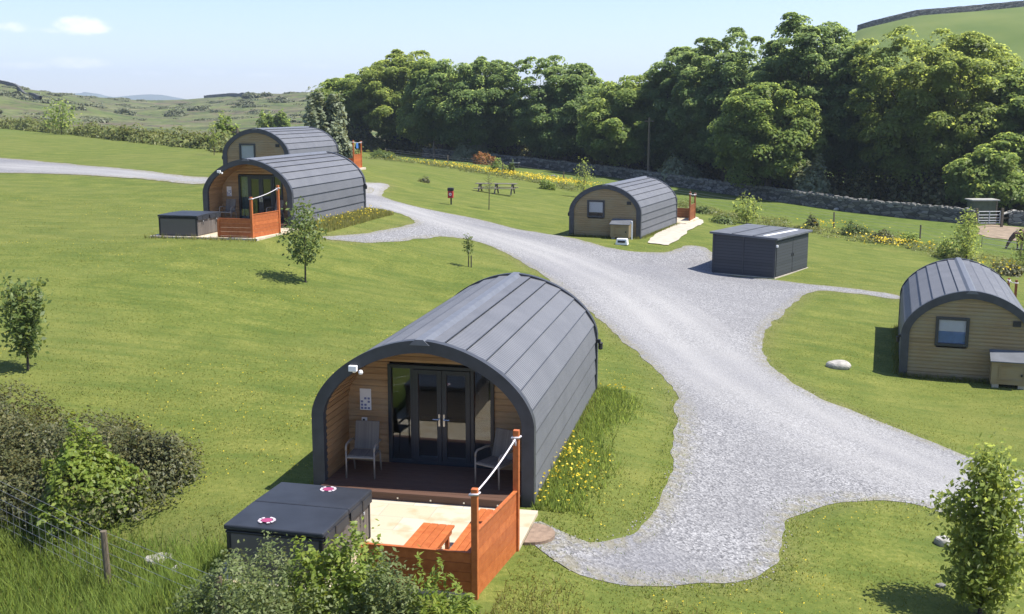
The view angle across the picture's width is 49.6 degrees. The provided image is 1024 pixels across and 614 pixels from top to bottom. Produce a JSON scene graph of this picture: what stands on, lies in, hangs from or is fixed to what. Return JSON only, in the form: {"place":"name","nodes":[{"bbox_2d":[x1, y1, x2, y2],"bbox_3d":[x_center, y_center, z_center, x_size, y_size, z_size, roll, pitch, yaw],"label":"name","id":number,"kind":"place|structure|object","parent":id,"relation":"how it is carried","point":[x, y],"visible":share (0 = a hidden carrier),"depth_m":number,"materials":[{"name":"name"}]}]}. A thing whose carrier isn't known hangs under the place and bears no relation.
{"place":"outdoors","nodes":[
{"label":"outdoors","id":0,"kind":"place"},
{"bbox_2d":[75,92,184,99],"bbox_3d":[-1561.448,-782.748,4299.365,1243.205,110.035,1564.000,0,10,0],"label":"distant hill","id":1,"kind":"structure","parent":0,"point":[149,97],"depth_m":4437.69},
{"bbox_2d":[0,504,314,613],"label":"long grass","id":2,"kind":"structure","parent":0,"point":[138,595],"depth_m":18.15,"materials":[{"name":"plant"}]},
{"bbox_2d":[0,158,374,192],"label":"gravel track","id":3,"kind":"structure","parent":0,"point":[7,165],"depth_m":75.48,"materials":[{"name":"gravel"}]},
{"bbox_2d":[151,227,297,240],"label":"patio","id":4,"kind":"structure","parent":0,"point":[215,234],"depth_m":44.35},
{"bbox_2d":[157,211,220,235],"bbox_3d":[-13.180,-3.445,45.407,1.785,0.854,2.020,2,10,13],"label":"hot tub","id":5,"kind":"object","parent":4,"relation":"on","point":[193,223],"visible":0.94,"depth_m":44.59,"materials":[{"name":"black plastic"}]},
{"bbox_2d":[217,185,280,237],"bbox_3d":[-10.287,-3.618,44.369,2.738,2.350,1.281,-7,12,-36],"label":"corner screen","id":6,"kind":"object","parent":4,"relation":"on","point":[263,224],"visible":0.83,"depth_m":44.08,"materials":[{"name":"wood"}]},
{"bbox_2d":[141,207,393,242],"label":"tall grass","id":7,"kind":"structure","parent":0,"point":[348,221],"depth_m":50.91,"materials":[{"name":"plant"}]},
{"bbox_2d":[348,140,361,167],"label":"corner screen","id":8,"kind":"object","parent":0,"point":[356,160],"visible":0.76,"depth_m":77.38,"materials":[{"name":"wood"}]},
{"bbox_2d":[205,499,537,597],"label":"patio","id":9,"kind":"structure","parent":0,"point":[400,522],"depth_m":19.19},
{"bbox_2d":[224,482,371,581],"bbox_3d":[-3.313,3.537,17.541,1.655,0.861,2.020,2,10,13],"label":"hot tub","id":10,"kind":"object","parent":9,"relation":"on","point":[317,515],"visible":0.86,"depth_m":17.00,"materials":[{"name":"black plastic"}]},
{"bbox_2d":[404,522,454,548],"bbox_3d":[-1.332,3.809,17.373,0.528,0.384,1.280,2,10,13],"label":"coffee table","id":11,"kind":"object","parent":9,"relation":"on","point":[430,535],"visible":0.49,"depth_m":17.49,"materials":[{"name":"wood"}]},
{"bbox_2d":[360,429,521,599],"bbox_3d":[-0.719,3.335,16.688,1.395,2.350,2.868,15,18,55],"label":"corner screen","id":12,"kind":"object","parent":9,"relation":"on","point":[495,545],"visible":0.77,"depth_m":16.41,"materials":[{"name":"wood"}]},
{"bbox_2d":[449,508,493,550],"bbox_3d":[-0.568,3.778,17.551,0.468,0.384,2.250,2,10,13],"label":"slatted bench","id":13,"kind":"object","parent":9,"relation":"on","point":[462,542],"visible":0.2,"depth_m":17.39,"materials":[{"name":"wood"}]},
{"bbox_2d":[0,7,1023,613],"bbox_3d":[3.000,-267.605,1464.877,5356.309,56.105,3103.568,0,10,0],"label":"ground","id":14,"kind":"structure","parent":0,"point":[530,205],"depth_m":34.93,"materials":[{"name":"plant"}]},
{"bbox_2d":[0,80,41,99],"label":"stone wall","id":15,"kind":"structure","parent":14,"relation":"on","point":[34,95],"depth_m":402.75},
{"bbox_2d":[0,269,56,369],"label":"young tree","id":16,"kind":"object","parent":14,"relation":"on","point":[20,326],"visible":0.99,"depth_m":26.25,"materials":[{"name":"green plant"}]},
{"bbox_2d":[36,96,81,134],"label":"young tree","id":17,"kind":"object","parent":14,"relation":"on","point":[64,125],"visible":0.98,"depth_m":138.64,"materials":[{"name":"green plant"}]},
{"bbox_2d":[24,409,150,545],"bbox_3d":[-7.712,2.977,19.920,2.072,2.303,1.541,-9,13,-40],"label":"elder bush","id":18,"kind":"object","parent":14,"relation":"on","point":[105,472],"visible":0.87,"depth_m":19.67,"materials":[{"name":"green plant"}]},
{"bbox_2d":[0,374,211,531],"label":"hedge","id":19,"kind":"object","parent":14,"relation":"on","point":[16,467],"visible":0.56,"depth_m":20.80,"materials":[{"name":"green plant"}]},
{"bbox_2d":[0,481,223,613],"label":"wire fence","id":20,"kind":"object","parent":14,"relation":"on","point":[105,553],"visible":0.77,"depth_m":18.15,"materials":[{"name":"metal"}]},
{"bbox_2d":[0,85,312,123],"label":"moor scrub","id":21,"kind":"object","parent":14,"relation":"on","point":[28,97],"visible":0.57,"depth_m":357.21,"materials":[{"name":"green plant"}]},
{"bbox_2d":[121,421,198,492],"bbox_3d":[-6.795,2.800,21.300,1.700,1.246,1.486,0,10,0],"label":"dark bush","id":22,"kind":"object","parent":14,"relation":"on","point":[176,471],"visible":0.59,"depth_m":21.03,"materials":[{"name":"green plant"}]},
{"bbox_2d":[0,114,368,156],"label":"hedgerow","id":23,"kind":"object","parent":14,"relation":"on","point":[131,135],"visible":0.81,"depth_m":121.98,"materials":[{"name":"green plant"}]},
{"bbox_2d":[205,121,219,154],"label":"young tree","id":24,"kind":"object","parent":14,"relation":"on","point":[213,134],"visible":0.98,"depth_m":95.61,"materials":[{"name":"green plant"}]},
{"bbox_2d":[214,111,240,140],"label":"bush","id":25,"kind":"object","parent":14,"relation":"on","point":[222,126],"visible":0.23,"depth_m":118.17,"materials":[{"name":"green plant"}]},
{"bbox_2d":[166,530,345,613],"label":"flowering shrub","id":26,"kind":"object","parent":14,"relation":"on","point":[266,598],"visible":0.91,"depth_m":15.02,"materials":[{"name":"green plant"}]},
{"bbox_2d":[241,91,274,98],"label":"gorse bush","id":27,"kind":"object","parent":14,"relation":"on","point":[248,94],"visible":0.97,"depth_m":460.83,"materials":[{"name":"green plant"}]},
{"bbox_2d":[255,109,290,127],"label":"bush","id":28,"kind":"object","parent":14,"relation":"on","point":[279,120],"visible":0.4,"depth_m":186.38,"materials":[{"name":"green plant"}]},
{"bbox_2d":[222,126,338,164],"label":"glamping pod","id":29,"kind":"object","parent":14,"relation":"on","point":[259,142],"visible":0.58,"depth_m":66.68,"materials":[{"name":"metal"}]},
{"bbox_2d":[239,144,255,158],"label":"window","id":30,"kind":"structure","parent":29,"relation":"in","point":[245,150],"depth_m":66.53,"materials":[{"name":"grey glass"}]},
{"bbox_2d":[203,151,366,227],"bbox_3d":[-10.451,-5.470,52.141,4.385,3.375,9.340,2,10,13],"label":"glamping pod","id":31,"kind":"object","parent":14,"relation":"on","point":[328,183],"visible":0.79,"depth_m":49.79,"materials":[{"name":"metal"}]},
{"bbox_2d":[219,199,236,217],"bbox_3d":[-12.510,-4.267,48.856,0.602,0.963,0.637,2,10,13],"label":"armchair","id":32,"kind":"object","parent":31,"relation":"on","point":[230,206],"visible":0.88,"depth_m":49.02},
{"bbox_2d":[249,177,261,212],"bbox_3d":[-11.436,-4.876,49.355,0.562,1.830,0.147,2,10,13],"label":"door","id":33,"kind":"structure","parent":31,"relation":"in","point":[250,183],"depth_m":49.31,"materials":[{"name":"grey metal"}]},
{"bbox_2d":[260,177,273,215],"bbox_3d":[-10.883,-4.853,49.229,0.562,1.830,0.147,2,10,13],"label":"door","id":34,"kind":"structure","parent":31,"relation":"in","point":[271,182],"depth_m":49.20,"materials":[{"name":"grey metal"}]},
{"bbox_2d":[276,196,327,281],"bbox_3d":[-7.459,-2.308,39.527,1.731,3.283,2.038,-8,13,-37],"label":"young tree","id":35,"kind":"object","parent":14,"relation":"on","point":[305,215],"visible":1,"depth_m":39.35,"materials":[{"name":"green plant"}]},
{"bbox_2d":[300,85,349,139],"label":"willow bush","id":36,"kind":"object","parent":14,"relation":"on","point":[325,119],"visible":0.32,"depth_m":90.19,"materials":[{"name":"green plant"}]},
{"bbox_2d":[278,516,396,613],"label":"leafy shrub","id":37,"kind":"object","parent":14,"relation":"on","point":[344,573],"visible":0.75,"depth_m":14.95,"materials":[{"name":"green plant"}]},
{"bbox_2d":[326,117,355,157],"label":"willow bush","id":38,"kind":"object","parent":14,"relation":"on","point":[338,136],"visible":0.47,"depth_m":88.68,"materials":[{"name":"green plant"}]},
{"bbox_2d":[310,73,378,136],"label":"ash tree","id":39,"kind":"object","parent":14,"relation":"on","point":[336,85],"visible":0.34,"depth_m":152.49,"materials":[{"name":"green plant"}]},
{"bbox_2d":[331,546,428,613],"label":"rose shrub","id":40,"kind":"object","parent":14,"relation":"on","point":[400,602],"visible":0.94,"depth_m":14.36,"materials":[{"name":"green plant"}]},
{"bbox_2d":[370,148,395,158],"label":"bush","id":41,"kind":"object","parent":14,"relation":"on","point":[381,154],"visible":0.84,"depth_m":114.31,"materials":[{"name":"green plant"}]},
{"bbox_2d":[347,49,435,151],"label":"ash tree","id":42,"kind":"object","parent":14,"relation":"on","point":[386,84],"visible":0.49,"depth_m":150.22,"materials":[{"name":"green plant"}]},
{"bbox_2d":[395,57,469,148],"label":"sycamore tree","id":43,"kind":"object","parent":14,"relation":"on","point":[416,127],"visible":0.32,"depth_m":141.28,"materials":[{"name":"green plant"}]},
{"bbox_2d":[403,543,484,613],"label":"laurel shrub","id":44,"kind":"object","parent":14,"relation":"on","point":[458,608],"visible":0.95,"depth_m":14.40,"materials":[{"name":"green plant"}]},
{"bbox_2d":[311,272,602,507],"bbox_3d":[-0.739,1.545,24.115,4.385,3.375,8.990,2,10,12],"label":"glamping pod","id":45,"kind":"object","parent":14,"relation":"on","point":[442,391],"visible":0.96,"depth_m":21.59,"materials":[{"name":"metal"}]},
{"bbox_2d":[345,420,381,479],"bbox_3d":[-2.809,2.708,21.053,0.602,0.963,0.637,1,10,7],"label":"armchair","id":46,"kind":"object","parent":45,"relation":"on","point":[367,440],"visible":1,"depth_m":21.22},
{"bbox_2d":[413,369,442,461],"bbox_3d":[-1.635,2.112,21.481,0.562,1.830,0.147,2,10,12],"label":"door","id":47,"kind":"structure","parent":45,"relation":"in","point":[438,373],"depth_m":21.48,"materials":[{"name":"black glass"}]},
{"bbox_2d":[442,370,470,463],"bbox_3d":[-1.079,2.132,21.366,0.562,1.830,0.147,2,10,12],"label":"door","id":48,"kind":"structure","parent":45,"relation":"in","point":[445,373],"depth_m":21.37,"materials":[{"name":"black glass"}]},
{"bbox_2d":[474,427,512,489],"bbox_3d":[-0.282,2.802,20.524,0.602,0.963,0.637,7,12,35],"label":"armchair","id":49,"kind":"object","parent":45,"relation":"on","point":[503,441],"visible":0.77,"depth_m":20.60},
{"bbox_2d":[462,234,473,266],"bbox_3d":[-1.826,-2.278,46.070,0.552,1.624,0.705,0,10,0],"label":"young tree","id":50,"kind":"object","parent":14,"relation":"on","point":[468,248],"visible":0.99,"depth_m":45.97,"materials":[{"name":"green plant"}]},
{"bbox_2d":[412,56,530,151],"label":"sycamore tree","id":51,"kind":"object","parent":14,"relation":"on","point":[483,101],"visible":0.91,"depth_m":137.28,"materials":[{"name":"green plant"}]},
{"bbox_2d":[450,136,492,161],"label":"bush","id":52,"kind":"object","parent":14,"relation":"on","point":[464,151],"visible":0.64,"depth_m":138.43,"materials":[{"name":"green plant"}]},
{"bbox_2d":[471,151,496,164],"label":"orange shrub","id":53,"kind":"object","parent":14,"relation":"on","point":[478,158],"visible":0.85,"depth_m":131.78,"materials":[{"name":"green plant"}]},
{"bbox_2d":[473,183,518,194],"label":"picnic table","id":54,"kind":"object","parent":14,"relation":"on","point":[512,187],"visible":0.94,"depth_m":79.68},
{"bbox_2d":[10,205,1004,613],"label":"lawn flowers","id":55,"kind":"object","parent":14,"relation":"on","point":[316,395],"visible":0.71,"depth_m":23.52,"materials":[{"name":"yellow plant"}]},
{"bbox_2d":[504,55,618,160],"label":"sycamore tree","id":56,"kind":"object","parent":14,"relation":"on","point":[548,122],"visible":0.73,"depth_m":131.89,"materials":[{"name":"green plant"}]},
{"bbox_2d":[534,383,628,503],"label":"buttercups","id":57,"kind":"object","parent":14,"relation":"on","point":[569,447],"visible":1,"depth_m":21.82,"materials":[{"name":"yellow plant"}]},
{"bbox_2d":[571,157,595,192],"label":"young tree","id":58,"kind":"object","parent":14,"relation":"on","point":[584,177],"visible":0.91,"depth_m":91.01,"materials":[{"name":"green plant"}]},
{"bbox_2d":[609,219,632,239],"bbox_3d":[6.093,-4.241,61.955,1.170,1.319,0.690,4,11,22],"label":"storage cupboard","id":59,"kind":"object","parent":14,"relation":"on","point":[620,228],"visible":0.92,"depth_m":61.73,"materials":[{"name":"wood"}]},
{"bbox_2d":[568,176,676,238],"bbox_3d":[6.828,-5.967,66.648,4.385,3.375,8.990,4,11,22],"label":"glamping pod","id":60,"kind":"object","parent":14,"relation":"on","point":[646,204],"visible":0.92,"depth_m":63.05,"materials":[{"name":"metal"}]},
{"bbox_2d":[587,200,604,217],"bbox_3d":[4.758,-5.563,62.758,1.030,0.980,0.115,4,11,22],"label":"window","id":61,"kind":"structure","parent":60,"relation":"in","point":[592,205],"depth_m":62.76,"materials":[{"name":"grey glass"}]},
{"bbox_2d":[575,74,670,167],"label":"sycamore tree","id":62,"kind":"object","parent":14,"relation":"on","point":[613,130],"visible":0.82,"depth_m":122.94,"materials":[{"name":"green plant"}]},
{"bbox_2d":[645,118,653,170],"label":"utility pole","id":63,"kind":"object","parent":14,"relation":"on","point":[648,156],"visible":0.78,"depth_m":120.72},
{"bbox_2d":[635,46,712,170],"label":"sycamore tree","id":64,"kind":"object","parent":14,"relation":"on","point":[660,81],"visible":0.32,"depth_m":121.73,"materials":[{"name":"green plant"}]},
{"bbox_2d":[331,209,1023,597],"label":"verge grass","id":65,"kind":"structure","parent":14,"relation":"on","point":[671,499],"depth_m":20.83,"materials":[{"name":"plant"}]},
{"bbox_2d":[657,150,702,183],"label":"elder bush","id":66,"kind":"object","parent":14,"relation":"on","point":[678,166],"visible":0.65,"depth_m":117.26,"materials":[{"name":"green plant"}]},
{"bbox_2d":[346,120,1023,220],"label":"undergrowth","id":67,"kind":"object","parent":14,"relation":"on","point":[931,192],"visible":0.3,"depth_m":103.61,"materials":[{"name":"green plant"}]},
{"bbox_2d":[362,155,1023,270],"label":"bank herbs","id":68,"kind":"object","parent":14,"relation":"on","point":[568,187],"visible":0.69,"depth_m":82.64,"materials":[{"name":"green plant"}]},
{"bbox_2d":[365,153,1020,269],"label":"yellow flowers","id":69,"kind":"object","parent":14,"relation":"on","point":[562,180],"visible":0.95,"depth_m":102.48,"materials":[{"name":"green plant"}]},
{"bbox_2d":[422,147,974,224],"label":"stone wall","id":70,"kind":"structure","parent":14,"relation":"on","point":[929,212],"depth_m":103.45,"materials":[{"name":"stone"}]},
{"bbox_2d":[385,148,1021,260],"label":"wire fence","id":71,"kind":"object","parent":14,"relation":"on","point":[834,213],"visible":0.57,"depth_m":84.05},
{"bbox_2d":[708,214,737,224],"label":"bush","id":72,"kind":"object","parent":14,"relation":"on","point":[726,220],"visible":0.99,"depth_m":79.00,"materials":[{"name":"green plant"}]},
{"bbox_2d":[664,27,784,180],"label":"sycamore tree","id":73,"kind":"object","parent":14,"relation":"on","point":[696,106],"visible":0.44,"depth_m":115.36,"materials":[{"name":"green plant"}]},
{"bbox_2d":[729,192,765,222],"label":"young tree","id":74,"kind":"object","parent":14,"relation":"on","point":[748,212],"visible":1,"depth_m":81.06,"materials":[{"name":"green plant"}]},
{"bbox_2d":[710,224,812,278],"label":"garden shed","id":75,"kind":"structure","parent":14,"relation":"on","point":[761,251],"depth_m":55.30,"materials":[{"name":"wood"}]},
{"bbox_2d":[775,238,792,275],"bbox_3d":[13.542,-2.483,55.052,0.058,1.700,2.080,7,12,34],"label":"door","id":76,"kind":"structure","parent":75,"relation":"in","point":[784,250],"depth_m":55.00,"materials":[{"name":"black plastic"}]},
{"bbox_2d":[792,234,807,270],"bbox_3d":[14.759,-2.787,56.761,0.058,1.700,2.080,7,12,34],"label":"door","id":77,"kind":"structure","parent":75,"relation":"in","point":[800,244],"depth_m":56.72,"materials":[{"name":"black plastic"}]},
{"bbox_2d":[704,78,842,187],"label":"sycamore tree","id":78,"kind":"object","parent":14,"relation":"on","point":[757,139],"visible":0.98,"depth_m":102.09,"materials":[{"name":"green plant"}]},
{"bbox_2d":[742,12,869,175],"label":"sycamore tree","id":79,"kind":"object","parent":14,"relation":"on","point":[806,62],"visible":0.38,"depth_m":104.97,"materials":[{"name":"green plant"}]},
{"bbox_2d":[783,153,831,196],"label":"elder bush","id":80,"kind":"object","parent":14,"relation":"on","point":[820,184],"visible":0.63,"depth_m":100.14,"materials":[{"name":"green plant"}]},
{"bbox_2d":[826,360,850,369],"bbox_3d":[10.762,1.943,36.521,0.842,0.376,0.559,-2,10,-11],"label":"boulder","id":81,"kind":"object","parent":14,"relation":"on","point":[840,364],"visible":0.92,"depth_m":36.31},
{"bbox_2d":[841,220,868,235],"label":"bush","id":82,"kind":"object","parent":14,"relation":"on","point":[852,228],"visible":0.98,"depth_m":77.70,"materials":[{"name":"green plant"}]},
{"bbox_2d":[812,45,920,184],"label":"sycamore tree","id":83,"kind":"object","parent":14,"relation":"on","point":[853,160],"visible":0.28,"depth_m":103.22,"materials":[{"name":"green plant"}]},
{"bbox_2d":[870,228,893,242],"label":"bush","id":84,"kind":"object","parent":14,"relation":"on","point":[880,233],"visible":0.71,"depth_m":74.64,"materials":[{"name":"green plant"}]},
{"bbox_2d":[896,229,920,245],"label":"bush","id":85,"kind":"object","parent":14,"relation":"on","point":[912,237],"visible":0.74,"depth_m":73.99,"materials":[{"name":"green plant"}]},
{"bbox_2d":[843,25,1023,186],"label":"oak tree","id":86,"kind":"object","parent":14,"relation":"on","point":[945,85],"visible":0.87,"depth_m":96.00,"materials":[{"name":"green plant"}]},
{"bbox_2d":[931,233,958,257],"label":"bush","id":87,"kind":"object","parent":14,"relation":"on","point":[946,253],"visible":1,"depth_m":69.14,"materials":[{"name":"green plant"}]},
{"bbox_2d":[896,257,1023,380],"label":"glamping pod","id":88,"kind":"object","parent":14,"relation":"on","point":[958,317],"visible":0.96,"depth_m":36.66,"materials":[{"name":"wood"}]},
{"bbox_2d":[934,316,969,347],"bbox_3d":[14.494,0.814,36.491,1.030,0.980,0.115,3,11,18],"label":"window","id":89,"kind":"structure","parent":88,"relation":"in","point":[949,331],"depth_m":36.51,"materials":[{"name":"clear glass"}]},
{"bbox_2d":[945,208,988,258],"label":"young tree","id":90,"kind":"object","parent":14,"relation":"on","point":[968,233],"visible":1,"depth_m":68.22,"materials":[{"name":"green plant"}]},
{"bbox_2d":[922,428,1023,613],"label":"young tree","id":91,"kind":"object","parent":14,"relation":"on","point":[979,578],"visible":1,"depth_m":17.95,"materials":[{"name":"green plant"}]},
{"bbox_2d":[965,198,999,224],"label":"field shelter","id":92,"kind":"object","parent":14,"relation":"on","point":[986,204],"visible":0.71,"depth_m":87.46,"materials":[{"name":"metal"}]},
{"bbox_2d":[942,132,1023,209],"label":"sycamore tree","id":93,"kind":"object","parent":14,"relation":"on","point":[994,171],"visible":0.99,"depth_m":89.95,"materials":[{"name":"green plant"}]},
{"bbox_2d":[974,208,1003,226],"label":"field gate","id":94,"kind":"structure","parent":14,"relation":"on","point":[1000,220],"depth_m":85.91,"materials":[{"name":"metal"}]},
{"bbox_2d":[962,67,1023,169],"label":"sycamore tree","id":95,"kind":"object","parent":14,"relation":"on","point":[1011,99],"visible":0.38,"depth_m":93.64,"materials":[{"name":"green plant"}]},
{"bbox_2d":[976,225,1021,240],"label":"bare earth","id":96,"kind":"structure","parent":14,"relation":"on","point":[998,231],"depth_m":83.35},
{"bbox_2d":[989,349,1023,389],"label":"storage cupboard","id":97,"kind":"object","parent":14,"relation":"on","point":[1006,367],"visible":0.95,"depth_m":35.52,"materials":[{"name":"wood"}]},
{"bbox_2d":[989,261,1023,277],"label":"bush","id":98,"kind":"object","parent":14,"relation":"on","point":[1005,271],"visible":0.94,"depth_m":63.94,"materials":[{"name":"green plant"}]},
{"bbox_2d":[1005,229,1023,248],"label":"horse","id":99,"kind":"object","parent":14,"relation":"on","point":[1011,237],"visible":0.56,"depth_m":74.52},
{"bbox_2d":[1006,228,1023,267],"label":"young tree","id":100,"kind":"object","parent":14,"relation":"on","point":[1021,258],"visible":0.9,"depth_m":66.10,"materials":[{"name":"green plant"}]},
{"bbox_2d":[1007,211,1023,226],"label":"stone wall","id":101,"kind":"structure","parent":14,"relation":"on","point":[1016,218],"depth_m":87.39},
{"bbox_2d":[0,0,1023,98],"label":"sky","id":102,"kind":"structure","parent":0,"point":[184,49],"materials":[{"name":"blue"}]},
{"bbox_2d":[531,383,643,518],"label":"bank grass","id":103,"kind":"structure","parent":0,"point":[600,409],"depth_m":22.85,"materials":[{"name":"plant"}]},
{"bbox_2d":[427,567,789,613],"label":"front grass","id":104,"kind":"structure","parent":0,"point":[536,609],"depth_m":16.54,"materials":[{"name":"plant"}]},
{"bbox_2d":[300,214,1016,504],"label":"tall grass","id":105,"kind":"structure","parent":0,"point":[915,375],"depth_m":36.60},
{"bbox_2d":[323,182,1023,589],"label":"gravel road","id":106,"kind":"structure","parent":0,"point":[767,438],"depth_m":28.59,"materials":[{"name":"gravel"}]},
{"bbox_2d":[524,523,554,545],"bbox_3d":[0.500,3.846,18.627,0.438,0.085,0.879,2,10,12],"label":"paving slab","id":107,"kind":"object","parent":106,"relation":"on","point":[538,534],"visible":1,"depth_m":18.52,"materials":[{"name":"stone"}]},
{"bbox_2d":[648,217,703,244],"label":"concrete path","id":108,"kind":"structure","parent":0,"point":[667,236],"depth_m":64.67,"materials":[{"name":"concrete"}]},
{"bbox_2d":[677,217,698,223],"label":"patio","id":109,"kind":"structure","parent":0,"point":[683,220],"depth_m":71.66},
{"bbox_2d":[677,192,695,220],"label":"corner screen","id":110,"kind":"object","parent":109,"relation":"on","point":[690,212],"visible":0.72,"depth_m":73.05,"materials":[{"name":"wood"}]},
{"bbox_2d":[857,1,1023,30],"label":"stone wall","id":111,"kind":"structure","parent":0,"point":[972,8],"depth_m":317.89,"materials":[{"name":"stone"}]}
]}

